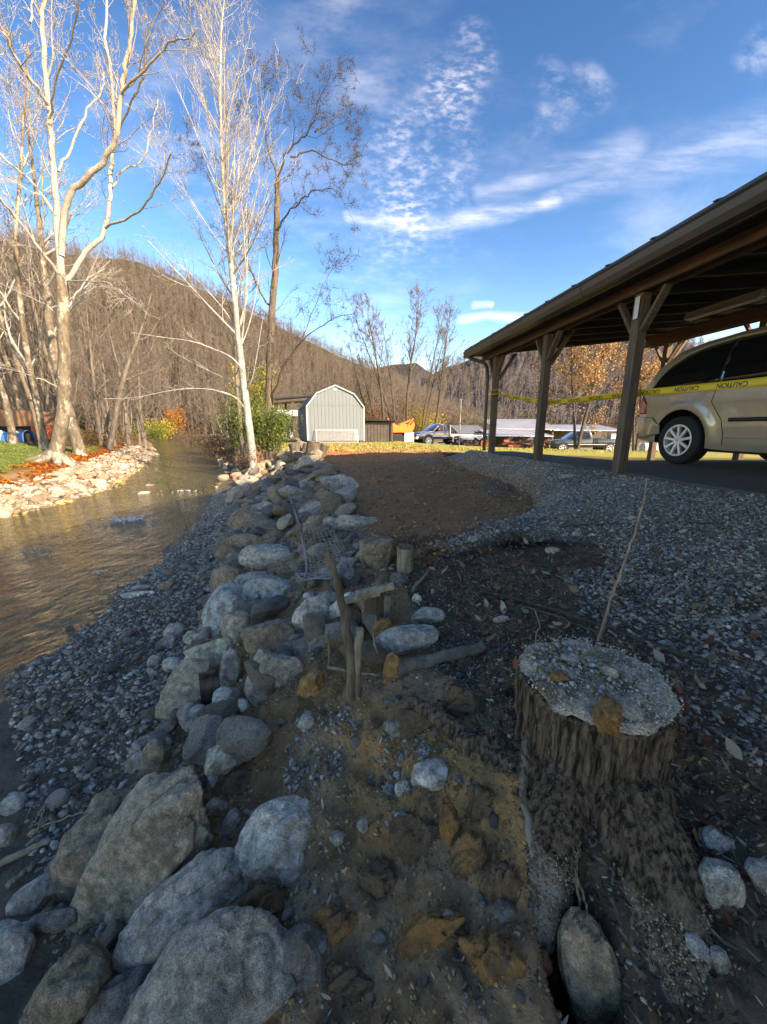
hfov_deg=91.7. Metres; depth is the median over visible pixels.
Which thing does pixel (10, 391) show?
bare tree
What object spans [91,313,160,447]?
bare tree
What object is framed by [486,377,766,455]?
caution tape
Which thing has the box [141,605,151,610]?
cobble
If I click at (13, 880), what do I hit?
driftwood
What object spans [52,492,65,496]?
bank stone
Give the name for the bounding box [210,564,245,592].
boulder
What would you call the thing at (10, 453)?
grass
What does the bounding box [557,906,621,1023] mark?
boulder
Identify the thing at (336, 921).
clay lump
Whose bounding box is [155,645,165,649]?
cobble
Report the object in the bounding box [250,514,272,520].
wall stone
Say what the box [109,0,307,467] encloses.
white barked tree
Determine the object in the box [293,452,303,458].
wall stone
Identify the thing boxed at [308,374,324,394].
bare tree
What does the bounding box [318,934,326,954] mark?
pebble
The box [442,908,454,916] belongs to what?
pebble
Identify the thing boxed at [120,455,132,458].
bank stone
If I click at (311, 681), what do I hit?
boulder
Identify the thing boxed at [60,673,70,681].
cobble
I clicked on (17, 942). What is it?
boulder
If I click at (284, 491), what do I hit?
wall stone
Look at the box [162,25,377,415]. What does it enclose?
locust tree
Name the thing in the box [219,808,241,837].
boulder
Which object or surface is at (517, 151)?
sky
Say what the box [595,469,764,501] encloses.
weeds
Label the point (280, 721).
pebble
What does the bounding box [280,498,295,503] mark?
wall stone
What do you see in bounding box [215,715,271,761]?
wall stone
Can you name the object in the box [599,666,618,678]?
pebble
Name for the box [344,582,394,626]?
split stump
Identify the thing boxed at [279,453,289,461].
wall stone
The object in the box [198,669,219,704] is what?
ground cloth
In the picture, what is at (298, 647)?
boulder
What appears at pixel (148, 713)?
cobble
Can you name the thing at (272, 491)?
wall stone
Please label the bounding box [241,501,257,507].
boulder
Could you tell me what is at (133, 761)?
stone
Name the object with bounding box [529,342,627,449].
oak tree
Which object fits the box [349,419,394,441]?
lean to
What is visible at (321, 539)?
wall stone
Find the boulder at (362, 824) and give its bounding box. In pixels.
[357,817,368,832]
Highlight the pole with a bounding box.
[459,399,461,445]
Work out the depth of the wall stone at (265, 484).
8.13 m
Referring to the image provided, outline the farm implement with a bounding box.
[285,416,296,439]
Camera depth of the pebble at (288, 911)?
1.15 m
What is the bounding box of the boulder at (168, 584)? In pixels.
[157,579,173,589]
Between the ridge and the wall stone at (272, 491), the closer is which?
the wall stone at (272, 491)
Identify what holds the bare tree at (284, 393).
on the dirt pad
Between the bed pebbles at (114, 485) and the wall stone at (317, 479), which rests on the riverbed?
the bed pebbles at (114, 485)
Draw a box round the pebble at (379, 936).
[372,930,387,943]
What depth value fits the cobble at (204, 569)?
4.65 m
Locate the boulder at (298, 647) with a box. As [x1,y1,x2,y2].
[280,635,326,656]
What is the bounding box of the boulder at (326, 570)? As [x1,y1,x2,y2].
[318,568,329,575]
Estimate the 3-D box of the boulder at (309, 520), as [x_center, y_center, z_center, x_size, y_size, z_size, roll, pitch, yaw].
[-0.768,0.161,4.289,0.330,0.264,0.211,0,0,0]
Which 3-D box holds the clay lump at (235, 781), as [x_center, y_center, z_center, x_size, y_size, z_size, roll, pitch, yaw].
[-0.645,1.215,1.654,0.251,0.173,0.142,-20,0,0]
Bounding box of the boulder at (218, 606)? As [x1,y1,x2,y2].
[201,582,247,635]
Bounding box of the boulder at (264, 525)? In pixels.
[249,519,275,531]
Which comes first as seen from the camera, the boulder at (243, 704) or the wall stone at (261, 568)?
the boulder at (243, 704)
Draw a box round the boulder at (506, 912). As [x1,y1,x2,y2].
[494,899,518,925]
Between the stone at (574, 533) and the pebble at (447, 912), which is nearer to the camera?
the pebble at (447, 912)
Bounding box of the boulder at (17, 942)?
[0,918,35,985]
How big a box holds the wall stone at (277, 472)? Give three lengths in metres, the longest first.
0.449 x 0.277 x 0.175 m
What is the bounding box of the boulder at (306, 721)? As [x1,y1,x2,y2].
[297,710,314,731]
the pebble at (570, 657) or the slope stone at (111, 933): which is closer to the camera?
the slope stone at (111, 933)
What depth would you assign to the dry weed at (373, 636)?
1.90 m
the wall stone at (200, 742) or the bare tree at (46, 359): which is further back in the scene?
the bare tree at (46, 359)
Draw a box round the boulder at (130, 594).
[120,591,154,597]
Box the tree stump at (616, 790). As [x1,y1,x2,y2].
[408,635,714,1012]
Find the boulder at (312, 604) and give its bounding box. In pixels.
[292,596,330,628]
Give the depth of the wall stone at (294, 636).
2.27 m
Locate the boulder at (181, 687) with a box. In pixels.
[154,658,212,720]
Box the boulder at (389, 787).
[383,784,394,793]
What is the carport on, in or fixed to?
on the asphalt slab
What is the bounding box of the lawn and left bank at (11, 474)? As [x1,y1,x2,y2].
[0,433,152,508]
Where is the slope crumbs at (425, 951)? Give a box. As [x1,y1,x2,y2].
[79,551,766,1023]
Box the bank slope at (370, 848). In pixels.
[78,434,563,1023]
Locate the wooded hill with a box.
[0,243,453,438]
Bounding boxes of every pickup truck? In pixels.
[414,424,472,444]
[543,431,615,450]
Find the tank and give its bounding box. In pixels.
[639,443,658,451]
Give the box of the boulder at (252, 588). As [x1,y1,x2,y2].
[240,577,291,599]
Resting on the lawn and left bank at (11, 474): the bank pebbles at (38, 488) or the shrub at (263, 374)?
the bank pebbles at (38, 488)
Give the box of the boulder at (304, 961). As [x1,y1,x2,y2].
[277,923,331,1013]
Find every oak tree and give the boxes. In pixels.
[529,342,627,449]
[604,341,660,450]
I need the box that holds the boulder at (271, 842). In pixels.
[234,795,312,889]
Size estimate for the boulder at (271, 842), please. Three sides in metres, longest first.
0.312 x 0.278 x 0.180 m
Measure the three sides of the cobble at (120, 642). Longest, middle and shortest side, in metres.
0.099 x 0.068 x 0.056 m
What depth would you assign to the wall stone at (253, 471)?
12.40 m
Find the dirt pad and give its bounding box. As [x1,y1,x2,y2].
[281,434,766,1023]
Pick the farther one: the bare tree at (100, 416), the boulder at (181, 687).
the bare tree at (100, 416)
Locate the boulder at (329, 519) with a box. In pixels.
[322,516,335,526]
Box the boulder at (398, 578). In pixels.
[389,572,408,583]
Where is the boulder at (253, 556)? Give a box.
[238,544,290,568]
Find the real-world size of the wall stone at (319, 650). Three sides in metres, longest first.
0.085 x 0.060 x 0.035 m
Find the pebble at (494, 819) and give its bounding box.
[489,812,498,829]
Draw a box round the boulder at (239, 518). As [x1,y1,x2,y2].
[226,507,261,529]
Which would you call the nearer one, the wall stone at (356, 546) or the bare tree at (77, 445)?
the wall stone at (356, 546)
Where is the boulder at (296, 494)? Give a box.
[285,490,305,499]
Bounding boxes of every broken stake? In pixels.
[326,549,355,703]
[326,630,330,665]
[353,627,363,699]
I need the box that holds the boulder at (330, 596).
[315,591,336,602]
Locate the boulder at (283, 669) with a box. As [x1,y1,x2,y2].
[244,649,304,703]
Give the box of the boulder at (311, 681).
[296,668,324,698]
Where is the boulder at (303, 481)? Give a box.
[299,478,308,488]
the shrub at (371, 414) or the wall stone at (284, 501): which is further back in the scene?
the shrub at (371, 414)
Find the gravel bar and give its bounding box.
[0,436,239,1023]
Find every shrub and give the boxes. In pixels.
[33,423,88,446]
[68,424,108,444]
[104,429,134,441]
[123,430,149,441]
[129,418,169,441]
[143,414,183,441]
[161,403,188,439]
[170,419,208,447]
[182,427,231,456]
[200,432,238,464]
[209,386,262,456]
[216,446,264,469]
[220,358,281,420]
[227,393,298,460]
[245,445,266,462]
[255,407,294,453]
[312,376,377,418]
[360,391,416,424]
[363,405,381,419]
[391,386,446,431]
[404,409,448,440]
[429,393,474,432]
[450,413,481,434]
[520,413,568,424]
[586,410,644,443]
[613,408,648,442]
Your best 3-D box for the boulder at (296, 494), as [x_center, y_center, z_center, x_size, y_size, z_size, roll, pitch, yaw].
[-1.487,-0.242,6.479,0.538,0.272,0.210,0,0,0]
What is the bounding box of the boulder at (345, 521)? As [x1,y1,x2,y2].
[331,514,377,530]
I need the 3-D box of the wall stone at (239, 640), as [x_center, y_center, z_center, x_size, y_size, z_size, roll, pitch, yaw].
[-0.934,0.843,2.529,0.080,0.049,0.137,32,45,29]
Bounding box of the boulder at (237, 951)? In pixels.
[120,905,295,1023]
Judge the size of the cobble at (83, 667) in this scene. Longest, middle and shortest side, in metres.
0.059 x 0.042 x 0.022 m
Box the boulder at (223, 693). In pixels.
[212,686,242,702]
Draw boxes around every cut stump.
[288,442,301,460]
[301,443,306,452]
[305,441,320,454]
[320,443,328,457]
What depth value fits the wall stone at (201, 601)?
3.81 m
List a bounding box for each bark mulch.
[388,516,766,1023]
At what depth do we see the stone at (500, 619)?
2.09 m
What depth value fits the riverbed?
5.59 m
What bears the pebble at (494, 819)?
on the bank slope at (370, 848)
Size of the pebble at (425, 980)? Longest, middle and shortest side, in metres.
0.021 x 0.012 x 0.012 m
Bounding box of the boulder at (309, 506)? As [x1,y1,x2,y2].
[298,501,324,514]
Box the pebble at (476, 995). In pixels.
[473,986,480,999]
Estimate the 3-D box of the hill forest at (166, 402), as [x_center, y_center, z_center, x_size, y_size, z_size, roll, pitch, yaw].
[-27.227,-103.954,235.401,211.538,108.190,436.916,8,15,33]
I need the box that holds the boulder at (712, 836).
[698,825,735,852]
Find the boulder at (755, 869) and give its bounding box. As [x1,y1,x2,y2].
[743,857,766,895]
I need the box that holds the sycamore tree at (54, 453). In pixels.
[0,0,224,466]
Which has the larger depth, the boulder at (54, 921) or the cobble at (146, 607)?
the cobble at (146, 607)
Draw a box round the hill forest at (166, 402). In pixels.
[0,216,489,436]
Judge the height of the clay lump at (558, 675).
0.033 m
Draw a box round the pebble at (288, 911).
[282,905,293,921]
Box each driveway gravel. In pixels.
[417,458,548,555]
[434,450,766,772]
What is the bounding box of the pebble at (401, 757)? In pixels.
[399,753,404,761]
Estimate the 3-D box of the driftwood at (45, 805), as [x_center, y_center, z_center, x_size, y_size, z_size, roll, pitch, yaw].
[-1.601,1.415,1.784,0.056,0.030,0.205,-1,13,-4]
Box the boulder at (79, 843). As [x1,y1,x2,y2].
[43,807,114,902]
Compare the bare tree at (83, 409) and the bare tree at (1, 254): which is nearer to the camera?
the bare tree at (1, 254)
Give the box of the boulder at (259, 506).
[255,501,273,511]
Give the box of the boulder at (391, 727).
[383,719,399,737]
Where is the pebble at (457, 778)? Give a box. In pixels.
[453,774,462,782]
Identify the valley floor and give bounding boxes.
[477,432,764,459]
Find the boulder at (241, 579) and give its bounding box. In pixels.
[234,571,282,585]
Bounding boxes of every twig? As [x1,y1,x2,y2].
[327,666,379,675]
[410,567,434,592]
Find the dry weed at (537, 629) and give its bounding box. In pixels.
[534,609,540,642]
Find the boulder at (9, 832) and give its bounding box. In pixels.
[0,823,18,847]
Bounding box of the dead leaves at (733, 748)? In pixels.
[400,494,766,927]
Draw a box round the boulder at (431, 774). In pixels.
[411,758,447,791]
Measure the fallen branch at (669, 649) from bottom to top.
0.083 m
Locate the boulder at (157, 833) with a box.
[68,765,213,932]
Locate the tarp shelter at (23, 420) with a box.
[0,410,55,439]
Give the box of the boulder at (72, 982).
[18,936,112,1023]
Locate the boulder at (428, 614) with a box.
[411,607,444,623]
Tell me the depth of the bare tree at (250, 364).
47.00 m
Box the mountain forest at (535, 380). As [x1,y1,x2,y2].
[401,326,756,425]
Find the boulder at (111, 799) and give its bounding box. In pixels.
[84,788,131,814]
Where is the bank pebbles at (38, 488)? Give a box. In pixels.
[0,443,155,514]
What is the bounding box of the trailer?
[438,435,487,445]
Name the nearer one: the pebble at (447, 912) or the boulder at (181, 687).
the pebble at (447, 912)
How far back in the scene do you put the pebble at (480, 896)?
1.06 m
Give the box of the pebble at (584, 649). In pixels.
[580,645,588,652]
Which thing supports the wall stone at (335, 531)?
on the bank slope at (370, 848)
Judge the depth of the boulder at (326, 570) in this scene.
2.98 m
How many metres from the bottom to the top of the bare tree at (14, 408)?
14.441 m
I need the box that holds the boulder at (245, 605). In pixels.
[232,599,262,613]
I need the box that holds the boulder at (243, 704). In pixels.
[238,699,248,712]
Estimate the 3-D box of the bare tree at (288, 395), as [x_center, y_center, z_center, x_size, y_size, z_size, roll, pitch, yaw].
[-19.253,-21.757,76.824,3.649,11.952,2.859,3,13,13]
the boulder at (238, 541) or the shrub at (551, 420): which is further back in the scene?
the shrub at (551, 420)
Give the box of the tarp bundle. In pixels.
[0,430,35,441]
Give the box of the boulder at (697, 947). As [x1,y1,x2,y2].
[685,932,712,967]
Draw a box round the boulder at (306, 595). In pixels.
[303,592,313,598]
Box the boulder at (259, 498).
[255,494,267,501]
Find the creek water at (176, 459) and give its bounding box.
[0,437,230,681]
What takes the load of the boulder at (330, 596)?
on the bank slope at (370, 848)
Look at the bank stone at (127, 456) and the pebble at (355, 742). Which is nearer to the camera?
the pebble at (355, 742)
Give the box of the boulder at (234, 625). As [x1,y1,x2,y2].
[220,610,250,643]
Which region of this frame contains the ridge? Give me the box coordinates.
[382,363,427,382]
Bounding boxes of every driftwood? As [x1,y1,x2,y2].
[0,837,50,866]
[5,865,34,888]
[36,789,70,831]
[41,812,83,827]
[75,784,118,806]
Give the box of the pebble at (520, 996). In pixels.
[516,989,525,1003]
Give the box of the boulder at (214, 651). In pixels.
[183,636,233,669]
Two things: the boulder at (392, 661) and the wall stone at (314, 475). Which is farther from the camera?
the wall stone at (314, 475)
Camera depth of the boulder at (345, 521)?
3.92 m
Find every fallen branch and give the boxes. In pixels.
[482,590,708,664]
[493,599,635,647]
[559,521,728,526]
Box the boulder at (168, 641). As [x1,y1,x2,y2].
[154,634,176,650]
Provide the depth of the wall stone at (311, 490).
6.23 m
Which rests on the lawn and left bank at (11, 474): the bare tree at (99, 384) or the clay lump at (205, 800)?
the bare tree at (99, 384)
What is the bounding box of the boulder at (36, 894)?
[5,873,56,915]
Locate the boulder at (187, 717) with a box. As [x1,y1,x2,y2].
[176,703,205,732]
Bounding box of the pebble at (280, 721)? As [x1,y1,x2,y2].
[277,718,286,724]
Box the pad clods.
[325,451,545,559]
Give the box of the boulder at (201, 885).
[111,847,248,973]
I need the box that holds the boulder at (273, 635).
[240,618,296,659]
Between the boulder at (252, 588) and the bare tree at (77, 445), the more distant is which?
the bare tree at (77, 445)
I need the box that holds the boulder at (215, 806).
[205,798,228,815]
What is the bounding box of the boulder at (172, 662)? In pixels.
[162,656,179,671]
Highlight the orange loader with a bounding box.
[388,418,414,441]
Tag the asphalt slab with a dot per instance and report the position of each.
(745, 476)
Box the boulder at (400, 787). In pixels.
[394,780,408,796]
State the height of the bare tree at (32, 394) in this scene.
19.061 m
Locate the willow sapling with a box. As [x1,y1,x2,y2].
[161,478,209,539]
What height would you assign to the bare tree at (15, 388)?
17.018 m
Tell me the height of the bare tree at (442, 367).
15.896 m
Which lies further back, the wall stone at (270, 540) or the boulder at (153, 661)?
the wall stone at (270, 540)
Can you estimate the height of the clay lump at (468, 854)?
0.134 m
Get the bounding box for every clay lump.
[203,797,210,806]
[211,760,258,798]
[311,902,357,946]
[326,959,375,1006]
[358,858,396,899]
[388,814,439,866]
[393,707,433,739]
[393,906,468,961]
[439,792,462,846]
[441,685,485,716]
[447,831,489,874]
[458,928,526,988]
[463,782,493,822]
[477,859,522,905]
[548,670,570,681]
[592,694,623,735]
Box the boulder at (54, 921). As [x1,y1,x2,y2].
[28,906,77,933]
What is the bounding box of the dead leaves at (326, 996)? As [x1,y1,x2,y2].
[174,544,740,1023]
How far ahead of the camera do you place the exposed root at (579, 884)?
1.02 m
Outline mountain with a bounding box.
[411,341,693,431]
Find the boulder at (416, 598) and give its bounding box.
[412,594,421,602]
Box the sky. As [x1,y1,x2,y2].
[0,0,766,371]
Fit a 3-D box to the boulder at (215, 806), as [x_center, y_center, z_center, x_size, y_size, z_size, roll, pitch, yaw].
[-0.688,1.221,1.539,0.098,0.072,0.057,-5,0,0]
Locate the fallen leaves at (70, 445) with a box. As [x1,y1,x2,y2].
[2,436,106,448]
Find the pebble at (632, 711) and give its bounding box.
[618,699,643,721]
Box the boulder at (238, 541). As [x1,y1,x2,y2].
[229,533,261,548]
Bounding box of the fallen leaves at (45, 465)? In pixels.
[0,442,150,495]
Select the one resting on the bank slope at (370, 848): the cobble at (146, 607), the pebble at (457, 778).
the pebble at (457, 778)
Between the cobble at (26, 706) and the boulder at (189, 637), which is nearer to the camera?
the cobble at (26, 706)
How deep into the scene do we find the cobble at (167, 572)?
4.76 m
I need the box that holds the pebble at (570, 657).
[560,652,579,662]
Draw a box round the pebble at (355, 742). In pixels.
[350,737,360,749]
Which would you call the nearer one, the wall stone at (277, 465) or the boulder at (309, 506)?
the boulder at (309, 506)
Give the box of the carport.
[463,171,766,474]
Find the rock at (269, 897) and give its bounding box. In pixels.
[228,881,288,914]
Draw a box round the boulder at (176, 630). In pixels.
[163,623,183,637]
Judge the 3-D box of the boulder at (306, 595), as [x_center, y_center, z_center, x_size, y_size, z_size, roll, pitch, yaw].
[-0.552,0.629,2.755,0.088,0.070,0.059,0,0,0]
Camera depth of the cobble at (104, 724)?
2.31 m
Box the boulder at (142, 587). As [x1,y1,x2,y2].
[130,584,150,589]
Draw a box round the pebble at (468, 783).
[465,780,471,785]
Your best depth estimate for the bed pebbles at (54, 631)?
4.94 m
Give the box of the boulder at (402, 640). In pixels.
[375,623,438,655]
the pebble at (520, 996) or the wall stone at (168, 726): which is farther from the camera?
the wall stone at (168, 726)
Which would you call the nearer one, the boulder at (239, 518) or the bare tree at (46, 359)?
the boulder at (239, 518)
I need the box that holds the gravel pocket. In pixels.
[282,698,435,799]
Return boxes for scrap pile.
[462,437,478,445]
[498,436,532,447]
[521,439,550,448]
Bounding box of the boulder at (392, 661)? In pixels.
[382,651,401,683]
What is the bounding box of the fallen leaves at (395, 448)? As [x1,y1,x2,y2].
[283,443,439,452]
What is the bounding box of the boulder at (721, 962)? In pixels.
[710,945,731,975]
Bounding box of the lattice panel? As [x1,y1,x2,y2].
[316,429,357,442]
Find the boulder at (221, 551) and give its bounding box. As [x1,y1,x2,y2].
[213,537,230,560]
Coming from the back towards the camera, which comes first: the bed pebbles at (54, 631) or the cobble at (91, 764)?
the bed pebbles at (54, 631)
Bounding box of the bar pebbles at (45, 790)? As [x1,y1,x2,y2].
[4,483,251,963]
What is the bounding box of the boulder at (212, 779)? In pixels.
[206,772,218,792]
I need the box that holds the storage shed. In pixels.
[298,384,364,442]
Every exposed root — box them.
[519,728,534,856]
[568,854,581,909]
[573,865,587,913]
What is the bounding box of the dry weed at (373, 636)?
[371,615,377,652]
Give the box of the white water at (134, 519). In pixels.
[88,513,155,524]
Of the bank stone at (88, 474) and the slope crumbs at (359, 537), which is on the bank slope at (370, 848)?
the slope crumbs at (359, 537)
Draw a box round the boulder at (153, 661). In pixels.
[147,655,163,667]
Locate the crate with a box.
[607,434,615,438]
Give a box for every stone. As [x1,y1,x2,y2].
[0,506,13,518]
[1,494,18,500]
[6,499,16,504]
[30,494,47,502]
[48,487,63,491]
[48,493,61,497]
[50,471,65,476]
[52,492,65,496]
[56,475,68,480]
[62,488,75,494]
[64,482,86,488]
[66,479,80,482]
[78,472,96,477]
[94,479,106,482]
[94,483,108,486]
[96,473,110,480]
[100,919,124,948]
[110,470,126,474]
[118,463,129,469]
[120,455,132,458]
[123,750,142,773]
[126,778,140,788]
[128,735,149,753]
[137,491,150,498]
[139,737,171,777]
[143,731,175,744]
[145,484,160,490]
[154,719,176,733]
[169,708,178,718]
[182,714,222,768]
[184,640,209,650]
[194,626,211,639]
[196,689,245,719]
[197,597,207,605]
[199,770,206,789]
[205,566,219,577]
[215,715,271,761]
[216,474,228,480]
[222,558,240,567]
[223,502,241,517]
[224,529,242,537]
[225,484,253,503]
[226,552,238,559]
[229,546,237,552]
[230,472,244,476]
[232,499,245,503]
[236,634,242,643]
[239,475,249,478]
[243,527,250,533]
[244,659,275,696]
[248,467,259,475]
[249,476,258,480]
[249,594,290,626]
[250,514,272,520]
[253,486,262,498]
[253,526,265,535]
[257,462,266,468]
[258,565,266,570]
[260,469,267,474]
[261,481,273,492]
[261,505,274,517]
[261,536,277,544]
[265,477,275,484]
[267,460,275,465]
[267,475,282,482]
[267,485,281,499]
[272,496,283,505]
[272,506,283,515]
[272,529,283,539]
[273,647,291,655]
[274,461,280,469]
[274,470,284,475]
[276,513,294,531]
[278,485,301,498]
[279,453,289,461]
[279,503,300,514]
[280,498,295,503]
[280,542,289,545]
[281,464,314,473]
[281,571,294,577]
[282,477,299,485]
[284,469,296,475]
[289,633,303,640]
[290,525,302,535]
[290,562,298,572]
[291,551,299,559]
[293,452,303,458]
[293,459,314,471]
[294,513,309,521]
[296,564,309,577]
[297,532,309,543]
[297,543,306,553]
[301,455,312,459]
[302,483,308,488]
[302,611,325,641]
[303,514,312,522]
[303,543,327,561]
[305,488,315,492]
[306,491,313,498]
[307,579,319,588]
[308,468,333,480]
[309,449,322,458]
[309,481,316,486]
[311,455,321,459]
[312,524,331,542]
[313,517,322,527]
[314,646,322,653]
[315,463,325,467]
[315,475,329,481]
[315,537,327,542]
[316,488,331,499]
[320,493,345,512]
[321,464,339,473]
[324,620,358,643]
[328,529,337,536]
[329,561,349,573]
[330,576,343,588]
[331,485,340,492]
[334,486,356,502]
[335,502,357,516]
[335,532,343,538]
[336,550,356,560]
[337,552,345,561]
[339,567,363,588]
[340,556,358,567]
[340,640,362,662]
[342,534,352,543]
[353,542,359,549]
[361,610,382,634]
[362,640,388,670]
[373,579,387,592]
[468,536,478,542]
[493,615,508,622]
[545,547,559,553]
[559,474,574,477]
[572,531,581,535]
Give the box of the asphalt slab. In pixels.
[492,451,766,496]
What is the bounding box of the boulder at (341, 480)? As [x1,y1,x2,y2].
[319,474,358,487]
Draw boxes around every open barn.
[451,425,482,444]
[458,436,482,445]
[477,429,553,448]
[482,419,558,446]
[544,424,616,438]
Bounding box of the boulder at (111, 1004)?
[80,963,151,1023]
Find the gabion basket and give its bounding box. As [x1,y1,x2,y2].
[280,471,353,590]
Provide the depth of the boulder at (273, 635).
2.35 m
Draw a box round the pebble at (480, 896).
[476,892,484,900]
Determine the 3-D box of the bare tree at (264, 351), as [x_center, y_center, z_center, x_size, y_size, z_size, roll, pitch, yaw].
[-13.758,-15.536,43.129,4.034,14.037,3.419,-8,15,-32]
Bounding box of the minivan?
[636,326,766,463]
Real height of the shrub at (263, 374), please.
5.326 m
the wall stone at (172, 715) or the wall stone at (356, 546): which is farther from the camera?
the wall stone at (356, 546)
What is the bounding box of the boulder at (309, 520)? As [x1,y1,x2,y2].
[302,514,327,534]
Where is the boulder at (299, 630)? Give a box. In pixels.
[295,627,303,633]
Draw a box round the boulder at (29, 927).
[23,920,34,934]
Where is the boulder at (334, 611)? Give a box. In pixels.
[329,592,355,619]
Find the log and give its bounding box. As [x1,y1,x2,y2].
[396,642,485,677]
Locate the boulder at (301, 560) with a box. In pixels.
[300,554,307,563]
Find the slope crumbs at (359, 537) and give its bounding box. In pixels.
[197,470,396,640]
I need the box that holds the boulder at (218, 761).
[204,745,241,774]
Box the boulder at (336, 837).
[329,830,343,846]
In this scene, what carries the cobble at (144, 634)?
on the gravel bar
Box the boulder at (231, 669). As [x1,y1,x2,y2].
[219,648,243,686]
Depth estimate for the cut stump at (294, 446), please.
12.25 m
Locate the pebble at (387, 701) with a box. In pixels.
[383,699,394,704]
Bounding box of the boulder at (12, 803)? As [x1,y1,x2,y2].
[0,791,26,815]
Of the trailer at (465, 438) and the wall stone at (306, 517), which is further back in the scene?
the trailer at (465, 438)
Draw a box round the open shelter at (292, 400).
[249,395,311,439]
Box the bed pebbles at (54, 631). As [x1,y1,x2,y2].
[0,466,228,684]
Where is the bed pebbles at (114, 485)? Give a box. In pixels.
[0,452,191,576]
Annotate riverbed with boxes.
[0,438,229,694]
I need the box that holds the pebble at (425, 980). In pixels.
[423,976,428,985]
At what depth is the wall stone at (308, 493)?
5.92 m
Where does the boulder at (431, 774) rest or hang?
on the bank slope at (370, 848)
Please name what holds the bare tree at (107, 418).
on the lawn and left bank at (11, 474)
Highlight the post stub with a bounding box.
[397,544,412,573]
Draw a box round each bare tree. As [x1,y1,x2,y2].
[0,0,86,449]
[0,34,124,455]
[0,159,39,443]
[0,175,85,413]
[0,177,80,440]
[0,221,35,343]
[0,229,41,410]
[0,263,50,396]
[0,277,12,387]
[0,282,48,410]
[0,296,72,411]
[0,298,25,409]
[0,315,18,407]
[0,327,16,408]
[0,329,54,410]
[1,194,74,410]
[1,238,71,411]
[3,321,54,409]
[3,363,19,409]
[5,285,55,406]
[14,288,73,411]
[53,322,86,401]
[65,267,122,445]
[66,258,130,446]
[71,300,117,440]
[71,332,83,406]
[74,385,91,432]
[77,327,116,435]
[77,383,91,433]
[81,301,149,445]
[81,355,117,427]
[82,331,113,438]
[87,255,180,449]
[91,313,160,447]
[99,338,133,438]
[107,284,165,446]
[108,325,142,444]
[109,359,133,432]
[110,357,144,437]
[119,364,130,435]
[188,186,279,461]
[198,386,221,433]
[202,384,215,432]
[213,338,233,436]
[219,370,233,432]
[221,353,235,446]
[243,325,286,409]
[244,314,279,395]
[245,346,257,382]
[246,355,265,404]
[248,317,274,406]
[248,379,256,407]
[278,379,290,418]
[284,379,297,422]
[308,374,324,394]
[336,362,354,390]
[338,334,378,418]
[349,300,408,423]
[352,290,395,419]
[357,374,370,409]
[366,378,379,411]
[378,366,400,419]
[380,373,395,419]
[390,279,437,423]
[421,294,458,430]
[425,303,469,443]
[458,372,477,424]
[475,373,490,425]
[499,377,520,418]
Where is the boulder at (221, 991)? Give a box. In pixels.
[217,982,226,999]
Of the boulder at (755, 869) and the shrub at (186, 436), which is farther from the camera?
the shrub at (186, 436)
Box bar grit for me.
[7,559,220,1023]
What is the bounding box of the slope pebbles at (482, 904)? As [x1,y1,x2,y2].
[205,578,683,1023]
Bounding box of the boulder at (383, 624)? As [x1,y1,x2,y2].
[373,618,393,637]
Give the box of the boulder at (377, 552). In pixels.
[354,534,395,569]
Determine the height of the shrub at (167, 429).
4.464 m
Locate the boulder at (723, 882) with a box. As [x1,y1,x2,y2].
[697,857,746,908]
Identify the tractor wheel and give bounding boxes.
[479,438,487,446]
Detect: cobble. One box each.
[17,715,36,729]
[22,703,29,709]
[25,692,36,699]
[38,686,47,692]
[45,788,70,807]
[46,671,54,675]
[49,707,59,714]
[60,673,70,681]
[61,771,70,779]
[65,721,73,728]
[66,934,94,953]
[71,933,83,945]
[72,784,82,792]
[79,665,88,669]
[80,706,93,716]
[85,740,92,748]
[85,758,97,771]
[89,766,103,773]
[97,654,106,660]
[99,721,106,727]
[104,662,120,671]
[105,708,112,714]
[108,692,115,696]
[115,638,124,646]
[119,630,132,638]
[123,638,132,644]
[127,683,138,687]
[130,604,140,608]
[130,704,137,712]
[132,651,141,660]
[138,633,149,636]
[140,705,155,719]
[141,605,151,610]
[146,668,157,675]
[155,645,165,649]
[162,570,173,575]
[179,564,192,568]
[198,567,209,572]
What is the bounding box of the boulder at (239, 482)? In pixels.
[235,479,254,485]
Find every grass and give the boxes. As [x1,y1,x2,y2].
[0,441,100,469]
[256,440,709,453]
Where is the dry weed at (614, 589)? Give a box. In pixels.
[597,478,646,640]
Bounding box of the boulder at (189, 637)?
[183,628,212,645]
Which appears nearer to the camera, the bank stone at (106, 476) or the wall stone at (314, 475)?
the wall stone at (314, 475)
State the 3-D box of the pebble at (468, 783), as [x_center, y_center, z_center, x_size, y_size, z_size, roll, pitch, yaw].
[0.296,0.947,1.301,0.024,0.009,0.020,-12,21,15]
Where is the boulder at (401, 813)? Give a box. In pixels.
[394,811,407,817]

